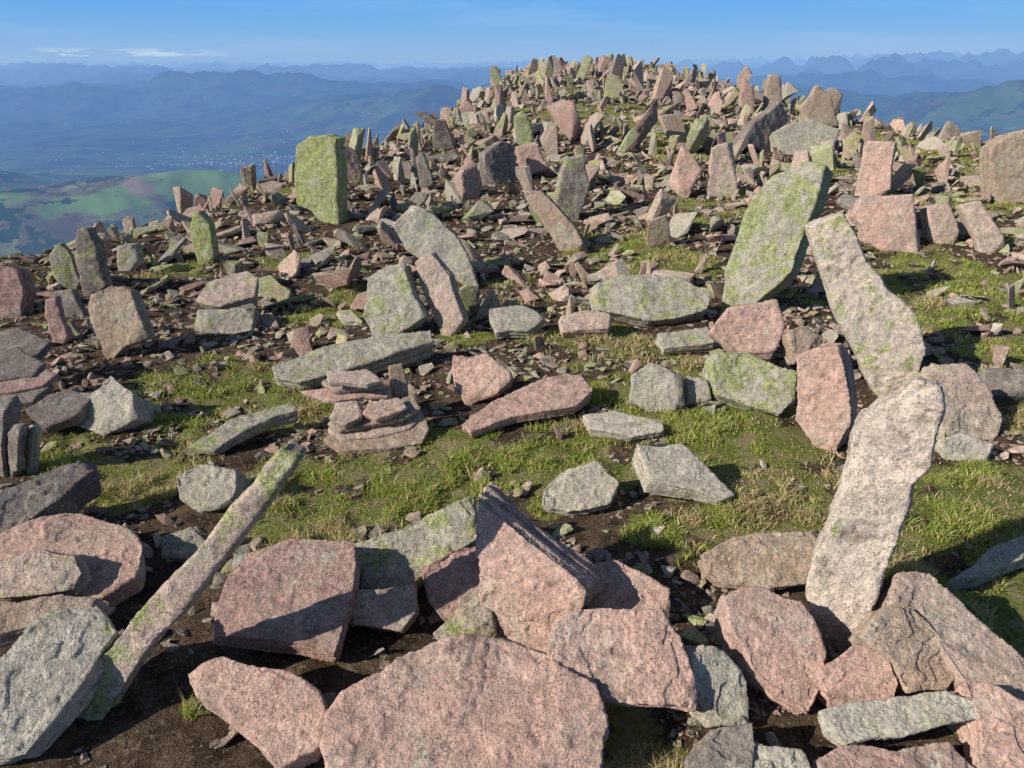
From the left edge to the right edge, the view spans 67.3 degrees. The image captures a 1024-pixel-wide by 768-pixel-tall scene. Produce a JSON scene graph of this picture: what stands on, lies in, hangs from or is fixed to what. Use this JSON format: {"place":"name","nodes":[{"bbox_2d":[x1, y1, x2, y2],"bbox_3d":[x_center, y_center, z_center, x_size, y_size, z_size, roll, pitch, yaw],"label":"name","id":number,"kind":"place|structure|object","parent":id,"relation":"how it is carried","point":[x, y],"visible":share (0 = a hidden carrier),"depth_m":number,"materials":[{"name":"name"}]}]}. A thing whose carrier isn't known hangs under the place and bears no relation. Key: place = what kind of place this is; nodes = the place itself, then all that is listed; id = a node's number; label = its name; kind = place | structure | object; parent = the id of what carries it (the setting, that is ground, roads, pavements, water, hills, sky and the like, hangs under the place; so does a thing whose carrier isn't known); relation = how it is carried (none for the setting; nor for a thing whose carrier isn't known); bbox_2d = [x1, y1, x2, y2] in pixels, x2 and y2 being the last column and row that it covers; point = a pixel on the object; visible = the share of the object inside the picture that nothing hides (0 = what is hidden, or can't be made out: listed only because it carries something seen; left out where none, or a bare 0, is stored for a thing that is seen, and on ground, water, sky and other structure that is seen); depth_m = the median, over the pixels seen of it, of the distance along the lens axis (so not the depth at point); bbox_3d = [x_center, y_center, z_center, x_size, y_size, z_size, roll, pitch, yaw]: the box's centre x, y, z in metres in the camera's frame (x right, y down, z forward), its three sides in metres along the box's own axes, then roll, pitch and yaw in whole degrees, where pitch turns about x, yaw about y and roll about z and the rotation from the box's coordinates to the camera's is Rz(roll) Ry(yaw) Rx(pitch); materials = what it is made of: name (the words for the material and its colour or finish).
{"place":"outdoors","nodes":[
{"label":"outdoors","id":0,"kind":"place"},
{"bbox_2d":[0,48,1023,767],"bbox_3d":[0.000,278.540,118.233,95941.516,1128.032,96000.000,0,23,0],"label":"mountain ground","id":1,"kind":"structure","parent":0,"point":[64,114],"depth_m":5.04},
{"bbox_2d":[0,395,21,476],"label":"standing stone","id":2,"kind":"object","parent":1,"relation":"on","point":[10,412],"visible":0.59,"depth_m":3.11,"materials":[{"name":"stone"}]},
{"bbox_2d":[7,422,27,476],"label":"standing stone","id":3,"kind":"object","parent":1,"relation":"on","point":[17,434],"visible":0.96,"depth_m":3.12,"materials":[{"name":"stone"}]},
{"bbox_2d":[0,262,36,317],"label":"boulder","id":4,"kind":"object","parent":1,"relation":"on","point":[18,291],"visible":0.88,"depth_m":5.12,"materials":[{"name":"stone"}]},
{"bbox_2d":[0,327,52,359],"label":"flat rock","id":5,"kind":"object","parent":1,"relation":"on","point":[33,345],"visible":0.73,"depth_m":3.94,"materials":[{"name":"stone"}]},
{"bbox_2d":[0,383,53,406],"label":"flat rock","id":6,"kind":"object","parent":1,"relation":"on","point":[30,398],"visible":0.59,"depth_m":3.60,"materials":[{"name":"stone"}]},
{"bbox_2d":[0,368,58,394],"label":"flat rock","id":7,"kind":"object","parent":6,"relation":"on","point":[43,377],"visible":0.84,"depth_m":3.63,"materials":[{"name":"stone"}]},
{"bbox_2d":[0,347,45,381],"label":"flat rock","id":8,"kind":"object","parent":7,"relation":"on","point":[17,363],"visible":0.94,"depth_m":3.69,"materials":[{"name":"stone"}]},
{"bbox_2d":[24,423,41,473],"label":"standing stone","id":9,"kind":"object","parent":1,"relation":"on","point":[32,445],"visible":0.86,"depth_m":3.17,"materials":[{"name":"stone"}]},
{"bbox_2d":[0,460,101,533],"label":"flat rock","id":10,"kind":"object","parent":1,"relation":"on","point":[74,488],"visible":0.78,"depth_m":2.76,"materials":[{"name":"stone"}]},
{"bbox_2d":[0,594,115,647],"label":"flat rock","id":11,"kind":"object","parent":1,"relation":"on","point":[17,619],"visible":0.55,"depth_m":2.25,"materials":[{"name":"stone"}]},
{"bbox_2d":[26,390,90,432],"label":"flat rock","id":12,"kind":"object","parent":1,"relation":"on","point":[58,411],"visible":0.93,"depth_m":3.54,"materials":[{"name":"stone"}]},
{"bbox_2d":[45,295,72,343],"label":"boulder","id":13,"kind":"object","parent":1,"relation":"on","point":[59,329],"visible":0.92,"depth_m":4.63,"materials":[{"name":"stone"}]},
{"bbox_2d":[0,606,119,764],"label":"stone slab","id":14,"kind":"object","parent":1,"relation":"on","point":[51,667],"depth_m":1.93,"materials":[{"name":"stone"}]},
{"bbox_2d":[49,242,80,289],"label":"standing stone","id":15,"kind":"object","parent":1,"relation":"on","point":[64,270],"visible":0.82,"depth_m":5.62,"materials":[{"name":"stone"}]},
{"bbox_2d":[0,513,145,606],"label":"flat rock","id":16,"kind":"object","parent":1,"relation":"on","point":[111,555],"visible":0.64,"depth_m":2.50,"materials":[{"name":"stone"}]},
{"bbox_2d":[0,547,92,602],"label":"boulder","id":17,"kind":"object","parent":16,"relation":"on","point":[37,572],"visible":0.91,"depth_m":2.35,"materials":[{"name":"stone"}]},
{"bbox_2d":[75,227,112,295],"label":"standing stone","id":18,"kind":"object","parent":1,"relation":"on","point":[93,267],"visible":0.9,"depth_m":5.49,"materials":[{"name":"stone"}]},
{"bbox_2d":[76,376,154,435],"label":"boulder","id":19,"kind":"object","parent":1,"relation":"on","point":[115,406],"visible":0.86,"depth_m":3.58,"materials":[{"name":"stone"}]},
{"bbox_2d":[89,286,156,357],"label":"standing stone","id":20,"kind":"object","parent":1,"relation":"on","point":[121,324],"visible":0.99,"depth_m":4.37,"materials":[{"name":"stone"}]},
{"bbox_2d":[117,243,144,270],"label":"boulder","id":21,"kind":"object","parent":1,"relation":"on","point":[130,256],"visible":0.81,"depth_m":6.26,"materials":[{"name":"stone"}]},
{"bbox_2d":[160,527,205,562],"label":"boulder","id":22,"kind":"object","parent":1,"relation":"on","point":[183,545],"visible":0.67,"depth_m":2.64,"materials":[{"name":"stone"}]},
{"bbox_2d":[77,439,306,720],"bbox_3d":[-0.835,0.538,1.968,0.676,0.808,0.103,-4,23,-8],"label":"standing stone","id":23,"kind":"object","parent":1,"relation":"on","point":[171,601],"visible":0.9,"depth_m":1.92,"materials":[{"name":"stone"}]},
{"bbox_2d":[190,210,218,263],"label":"standing stone","id":24,"kind":"object","parent":1,"relation":"on","point":[203,235],"visible":0.95,"depth_m":6.41,"materials":[{"name":"stone"}]},
{"bbox_2d":[176,464,251,513],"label":"boulder","id":25,"kind":"object","parent":1,"relation":"on","point":[207,488],"visible":0.9,"depth_m":2.94,"materials":[{"name":"stone"}]},
{"bbox_2d":[194,307,260,333],"bbox_3d":[-1.834,-0.368,4.955,0.399,0.265,0.205,0,23,0],"label":"stone slab","id":26,"kind":"object","parent":1,"relation":"on","point":[233,320],"depth_m":4.89,"materials":[{"name":"stone"}]},
{"bbox_2d":[196,271,258,309],"bbox_3d":[-1.886,-0.609,5.106,0.406,0.225,0.240,-8,24,-17],"label":"stone slab","id":27,"kind":"object","parent":26,"relation":"on","point":[234,290],"depth_m":5.07,"materials":[{"name":"stone"}]},
{"bbox_2d":[189,403,297,454],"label":"flat rock","id":28,"kind":"object","parent":1,"relation":"on","point":[227,435],"visible":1,"depth_m":3.52,"materials":[{"name":"stone"}]},
{"bbox_2d":[188,656,327,767],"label":"flat rock","id":29,"kind":"object","parent":1,"relation":"on","point":[276,717],"visible":0.98,"depth_m":1.92,"materials":[{"name":"stone"}]},
{"bbox_2d":[214,538,359,662],"bbox_3d":[-0.666,0.642,2.297,0.398,0.191,0.378,0,23,0],"label":"stone slab","id":30,"kind":"object","parent":1,"relation":"on","point":[294,596],"depth_m":2.26,"materials":[{"name":"stone"}]},
{"bbox_2d":[294,134,347,223],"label":"standing stone","id":31,"kind":"object","parent":1,"relation":"on","point":[321,177],"visible":0.98,"depth_m":7.86,"materials":[{"name":"stone"}]},
{"bbox_2d":[272,330,433,389],"bbox_3d":[-0.864,-0.140,4.240,0.881,0.213,0.249,-10,25,-22],"label":"stone slab","id":32,"kind":"object","parent":1,"relation":"on","point":[374,354],"depth_m":4.20,"materials":[{"name":"stone"}]},
{"bbox_2d":[323,418,428,454],"bbox_3d":[-0.604,0.238,3.474,0.465,0.126,0.201,-9,25,-20],"label":"stone slab","id":33,"kind":"object","parent":1,"relation":"on","point":[416,434],"depth_m":3.45,"materials":[{"name":"stone"}]},
{"bbox_2d":[328,412,423,442],"bbox_3d":[-0.614,0.193,3.517,0.429,0.126,0.161,-10,25,-22],"label":"stone slab","id":34,"kind":"object","parent":33,"relation":"on","point":[383,430],"depth_m":3.48,"materials":[{"name":"stone"}]},
{"bbox_2d":[327,396,420,433],"bbox_3d":[-0.624,0.148,3.499,0.416,0.106,0.125,-8,24,-19],"label":"stone slab","id":35,"kind":"object","parent":34,"relation":"on","point":[412,405],"depth_m":3.48,"materials":[{"name":"stone"}]},
{"bbox_2d":[329,401,363,428],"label":"stone slab","id":36,"kind":"object","parent":35,"relation":"on","point":[346,415],"depth_m":3.44,"materials":[{"name":"stone"}]},
{"bbox_2d":[301,386,389,403],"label":"stone slab","id":37,"kind":"object","parent":36,"relation":"on","point":[325,395],"depth_m":3.57,"materials":[{"name":"stone"}]},
{"bbox_2d":[322,379,383,393],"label":"stone slab","id":38,"kind":"object","parent":37,"relation":"on","point":[338,389],"depth_m":3.57,"materials":[{"name":"stone"}]},
{"bbox_2d":[326,369,382,388],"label":"stone slab","id":39,"kind":"object","parent":38,"relation":"on","point":[364,378],"depth_m":3.50,"materials":[{"name":"stone"}]},
{"bbox_2d":[363,398,406,422],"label":"stone slab","id":40,"kind":"object","parent":35,"relation":"on","point":[379,411],"depth_m":3.47,"materials":[{"name":"stone"}]},
{"bbox_2d":[350,584,419,633],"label":"boulder","id":41,"kind":"object","parent":1,"relation":"on","point":[396,609],"visible":0.99,"depth_m":2.31,"materials":[{"name":"stone"}]},
{"bbox_2d":[363,263,429,335],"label":"boulder","id":42,"kind":"object","parent":1,"relation":"on","point":[394,304],"visible":0.9,"depth_m":4.76,"materials":[{"name":"stone"}]},
{"bbox_2d":[354,495,476,589],"bbox_3d":[-0.314,0.561,2.550,0.457,0.303,0.252,-7,24,-17],"label":"boulder","id":43,"kind":"object","parent":1,"relation":"on","point":[404,556],"visible":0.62,"depth_m":2.51,"materials":[{"name":"stone"}]},
{"bbox_2d":[393,205,479,289],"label":"standing stone","id":44,"kind":"object","parent":1,"relation":"on","point":[421,231],"visible":0.86,"depth_m":5.88,"materials":[{"name":"stone"}]},
{"bbox_2d":[415,252,468,335],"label":"standing stone","id":45,"kind":"object","parent":1,"relation":"on","point":[436,276],"visible":0.94,"depth_m":4.80,"materials":[{"name":"stone"}]},
{"bbox_2d":[421,547,479,621],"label":"boulder","id":46,"kind":"object","parent":1,"relation":"on","point":[451,580],"visible":0.59,"depth_m":2.36,"materials":[{"name":"stone"}]},
{"bbox_2d":[319,634,608,767],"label":"flat rock","id":47,"kind":"object","parent":1,"relation":"on","point":[468,701],"visible":1,"depth_m":1.85,"materials":[{"name":"stone"}]},
{"bbox_2d":[433,599,496,639],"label":"boulder","id":48,"kind":"object","parent":1,"relation":"on","point":[474,617],"visible":0.66,"depth_m":2.26,"materials":[{"name":"stone"}]},
{"bbox_2d":[455,158,481,199],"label":"standing stone","id":49,"kind":"object","parent":1,"relation":"on","point":[468,182],"visible":0.89,"depth_m":9.21,"materials":[{"name":"stone"}]},
{"bbox_2d":[452,353,513,404],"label":"boulder","id":50,"kind":"object","parent":1,"relation":"on","point":[482,377],"visible":0.97,"depth_m":3.86,"materials":[{"name":"stone"}]},
{"bbox_2d":[479,141,518,184],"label":"standing stone","id":51,"kind":"object","parent":1,"relation":"on","point":[497,163],"visible":0.84,"depth_m":10.12,"materials":[{"name":"stone"}]},
{"bbox_2d":[0,53,1023,749],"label":"scattered rocks","id":52,"kind":"object","parent":1,"relation":"on","point":[546,77],"visible":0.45,"depth_m":7.84,"materials":[{"name":"stone"}]},
{"bbox_2d":[1,125,1023,767],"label":"grass","id":53,"kind":"structure","parent":1,"relation":"on","point":[423,499],"depth_m":3.28,"materials":[{"name":"green plant"}]},
{"bbox_2d":[489,305,545,338],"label":"flat rock","id":54,"kind":"object","parent":1,"relation":"on","point":[518,321],"visible":1,"depth_m":4.73,"materials":[{"name":"stone"}]},
{"bbox_2d":[462,375,592,438],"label":"flat rock","id":55,"kind":"object","parent":1,"relation":"on","point":[554,396],"visible":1,"depth_m":3.66,"materials":[{"name":"stone"}]},
{"bbox_2d":[515,142,549,175],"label":"boulder","id":56,"kind":"object","parent":1,"relation":"on","point":[530,155],"visible":0.84,"depth_m":10.54,"materials":[{"name":"stone"}]},
{"bbox_2d":[475,482,603,652],"bbox_3d":[0.049,0.584,2.297,0.400,0.483,0.242,12,26,26],"label":"standing stone","id":57,"kind":"object","parent":1,"relation":"on","point":[536,580],"visible":0.82,"depth_m":2.24,"materials":[{"name":"stone"}]},
{"bbox_2d":[524,189,587,252],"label":"standing stone","id":58,"kind":"object","parent":1,"relation":"on","point":[560,227],"visible":0.94,"depth_m":6.92,"materials":[{"name":"stone"}]},
{"bbox_2d":[553,153,589,221],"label":"standing stone","id":59,"kind":"object","parent":1,"relation":"on","point":[571,189],"visible":0.84,"depth_m":8.10,"materials":[{"name":"stone"}]},
{"bbox_2d":[542,461,618,515],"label":"boulder","id":60,"kind":"object","parent":1,"relation":"on","point":[590,487],"visible":0.94,"depth_m":2.96,"materials":[{"name":"stone"}]},
{"bbox_2d":[558,309,611,337],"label":"flat rock","id":61,"kind":"object","parent":1,"relation":"on","point":[585,322],"visible":0.98,"depth_m":4.74,"materials":[{"name":"stone"}]},
{"bbox_2d":[547,608,697,711],"bbox_3d":[0.275,0.719,2.001,0.390,0.222,0.244,0,23,0],"label":"flat rock","id":62,"kind":"object","parent":1,"relation":"on","point":[623,657],"visible":0.9,"depth_m":1.97,"materials":[{"name":"stone"}]},
{"bbox_2d":[583,410,663,441],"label":"flat rock","id":63,"kind":"object","parent":1,"relation":"on","point":[615,424],"visible":0.99,"depth_m":3.50,"materials":[{"name":"stone"}]},
{"bbox_2d":[583,560,670,617],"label":"flat rock","id":64,"kind":"object","parent":1,"relation":"on","point":[625,586],"visible":0.43,"depth_m":2.33,"materials":[{"name":"stone"}]},
{"bbox_2d":[589,274,709,326],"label":"boulder","id":65,"kind":"object","parent":1,"relation":"on","point":[646,300],"visible":0.86,"depth_m":4.99,"materials":[{"name":"stone"}]},
{"bbox_2d":[628,362,685,413],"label":"boulder","id":66,"kind":"object","parent":1,"relation":"on","point":[653,386],"visible":0.88,"depth_m":3.77,"materials":[{"name":"stone"}]},
{"bbox_2d":[632,443,734,505],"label":"flat rock","id":67,"kind":"object","parent":1,"relation":"on","point":[680,471],"visible":0.99,"depth_m":2.97,"materials":[{"name":"stone"}]},
{"bbox_2d":[655,327,714,354],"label":"flat rock","id":68,"kind":"object","parent":1,"relation":"on","point":[696,340],"visible":0.98,"depth_m":4.49,"materials":[{"name":"stone"}]},
{"bbox_2d":[668,145,701,197],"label":"standing stone","id":69,"kind":"object","parent":1,"relation":"on","point":[686,172],"visible":0.94,"depth_m":8.72,"materials":[{"name":"stone"}]},
{"bbox_2d":[683,376,710,405],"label":"boulder","id":70,"kind":"object","parent":1,"relation":"on","point":[696,390],"visible":0.88,"depth_m":3.82,"materials":[{"name":"stone"}]},
{"bbox_2d":[684,645,749,727],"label":"boulder","id":71,"kind":"object","parent":1,"relation":"on","point":[722,695],"visible":0.71,"depth_m":1.99,"materials":[{"name":"stone"}]},
{"bbox_2d":[682,723,754,767],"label":"boulder","id":72,"kind":"object","parent":1,"relation":"on","point":[727,747],"visible":1,"depth_m":1.82,"materials":[{"name":"stone"}]},
{"bbox_2d":[706,142,737,195],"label":"standing stone","id":73,"kind":"object","parent":1,"relation":"on","point":[721,176],"visible":0.88,"depth_m":8.76,"materials":[{"name":"stone"}]},
{"bbox_2d":[708,299,784,361],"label":"boulder","id":74,"kind":"object","parent":1,"relation":"on","point":[756,329],"visible":0.95,"depth_m":4.12,"materials":[{"name":"stone"}]},
{"bbox_2d":[702,351,796,415],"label":"boulder","id":75,"kind":"object","parent":1,"relation":"on","point":[743,380],"visible":0.92,"depth_m":3.75,"materials":[{"name":"stone"}]},
{"bbox_2d":[698,529,818,590],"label":"boulder","id":76,"kind":"object","parent":1,"relation":"on","point":[772,560],"visible":0.86,"depth_m":2.47,"materials":[{"name":"stone"}]},
{"bbox_2d":[732,101,788,151],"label":"standing stone","id":77,"kind":"object","parent":1,"relation":"on","point":[758,130],"visible":0.69,"depth_m":12.62,"materials":[{"name":"stone"}]},
{"bbox_2d":[714,586,825,714],"bbox_3d":[0.725,0.712,2.109,0.237,0.247,0.325,-12,26,-26],"label":"stone slab","id":78,"kind":"object","parent":1,"relation":"on","point":[774,645],"depth_m":2.08,"materials":[{"name":"stone"}]},
{"bbox_2d":[721,161,833,312],"bbox_3d":[1.813,-0.944,5.294,0.621,1.163,0.559,8,24,17],"label":"standing stone","id":79,"kind":"object","parent":1,"relation":"on","point":[768,253],"visible":0.88,"depth_m":5.13,"materials":[{"name":"stone"}]},
{"bbox_2d":[753,742,810,767],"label":"flat rock","id":80,"kind":"object","parent":1,"relation":"on","point":[775,757],"visible":0.75,"depth_m":1.81,"materials":[{"name":"stone"}]},
{"bbox_2d":[779,326,821,365],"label":"boulder","id":81,"kind":"object","parent":1,"relation":"on","point":[794,343],"visible":0.77,"depth_m":4.09,"materials":[{"name":"stone"}]},
{"bbox_2d":[769,119,839,154],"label":"boulder","id":82,"kind":"object","parent":1,"relation":"on","point":[793,137],"visible":0.68,"depth_m":12.49,"materials":[{"name":"stone"}]},
{"bbox_2d":[799,85,838,126],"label":"standing stone","id":83,"kind":"object","parent":1,"relation":"on","point":[817,103],"visible":0.8,"depth_m":16.01,"materials":[{"name":"stone"}]},
{"bbox_2d":[795,342,857,452],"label":"boulder","id":84,"kind":"object","parent":1,"relation":"on","point":[826,410],"visible":0.96,"depth_m":3.37,"materials":[{"name":"stone"}]},
{"bbox_2d":[808,643,897,707],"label":"boulder","id":85,"kind":"object","parent":1,"relation":"on","point":[856,672],"visible":0.75,"depth_m":2.02,"materials":[{"name":"stone"}]},
{"bbox_2d":[805,213,925,396],"bbox_3d":[1.825,-0.376,4.030,0.681,1.004,0.248,13,26,29],"label":"standing stone","id":86,"kind":"object","parent":1,"relation":"on","point":[877,321],"visible":0.95,"depth_m":3.94,"materials":[{"name":"stone"}]},
{"bbox_2d":[805,376,945,649],"bbox_3d":[1.004,0.385,2.176,0.252,0.889,0.204,10,25,23],"label":"standing stone","id":87,"kind":"object","parent":1,"relation":"on","point":[888,464],"visible":0.91,"depth_m":2.10,"materials":[{"name":"stone"}]},
{"bbox_2d":[854,140,896,195],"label":"standing stone","id":88,"kind":"object","parent":1,"relation":"on","point":[875,176],"visible":0.95,"depth_m":8.81,"materials":[{"name":"stone"}]},
{"bbox_2d":[847,194,920,252],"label":"boulder","id":89,"kind":"object","parent":1,"relation":"on","point":[886,223],"visible":0.81,"depth_m":7.03,"materials":[{"name":"stone"}]},
{"bbox_2d":[811,741,974,767],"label":"flat rock","id":90,"kind":"object","parent":1,"relation":"on","point":[946,754],"visible":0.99,"depth_m":1.82,"materials":[{"name":"stone"}]},
{"bbox_2d":[817,691,976,745],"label":"flat rock","id":91,"kind":"object","parent":90,"relation":"on","point":[859,722],"visible":0.99,"depth_m":1.88,"materials":[{"name":"stone"}]},
{"bbox_2d":[849,607,954,693],"bbox_3d":[1.054,0.717,2.067,0.199,0.209,0.241,-19,29,-37],"label":"boulder","id":92,"kind":"object","parent":1,"relation":"on","point":[904,641],"visible":0.89,"depth_m":2.04,"materials":[{"name":"stone"}]},
{"bbox_2d":[919,204,958,243],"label":"boulder","id":93,"kind":"object","parent":1,"relation":"on","point":[939,224],"visible":0.84,"depth_m":7.15,"materials":[{"name":"stone"}]},
{"bbox_2d":[876,571,1023,699],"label":"stone slab","id":94,"kind":"object","parent":1,"relation":"on","point":[973,648],"depth_m":2.08,"materials":[{"name":"stone"}]},
{"bbox_2d":[916,363,1002,439],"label":"boulder","id":95,"kind":"object","parent":1,"relation":"on","point":[972,409],"visible":0.56,"depth_m":3.60,"materials":[{"name":"stone"}]},
{"bbox_2d":[934,433,994,461],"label":"boulder","id":96,"kind":"object","parent":1,"relation":"on","point":[960,446],"visible":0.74,"depth_m":3.38,"materials":[{"name":"stone"}]},
{"bbox_2d":[954,200,1004,252],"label":"standing stone","id":97,"kind":"object","parent":1,"relation":"on","point":[982,228],"visible":0.91,"depth_m":6.83,"materials":[{"name":"stone"}]},
{"bbox_2d":[943,535,1023,588],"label":"flat rock","id":98,"kind":"object","parent":1,"relation":"on","point":[997,559],"visible":0.98,"depth_m":2.54,"materials":[{"name":"stone"}]},
{"bbox_2d":[955,680,1023,767],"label":"flat rock","id":99,"kind":"object","parent":1,"relation":"on","point":[991,735],"visible":0.84,"depth_m":1.87,"materials":[{"name":"stone"}]},
{"bbox_2d":[977,368,1023,402],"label":"flat rock","id":100,"kind":"object","parent":1,"relation":"on","point":[1005,385],"visible":0.77,"depth_m":3.95,"materials":[{"name":"stone"}]},
{"bbox_2d":[979,129,1023,202],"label":"standing stone","id":101,"kind":"object","parent":1,"relation":"on","point":[1001,167],"visible":0.97,"depth_m":8.57,"materials":[{"name":"stone"}]},
{"bbox_2d":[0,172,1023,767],"bbox_3d":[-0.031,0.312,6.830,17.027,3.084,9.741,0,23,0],"label":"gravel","id":102,"kind":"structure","parent":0,"point":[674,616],"depth_m":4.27,"materials":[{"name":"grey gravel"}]},
{"bbox_2d":[0,0,1023,64],"label":"sky","id":103,"kind":"structure","parent":0,"point":[154,32],"materials":[{"name":"blue"}]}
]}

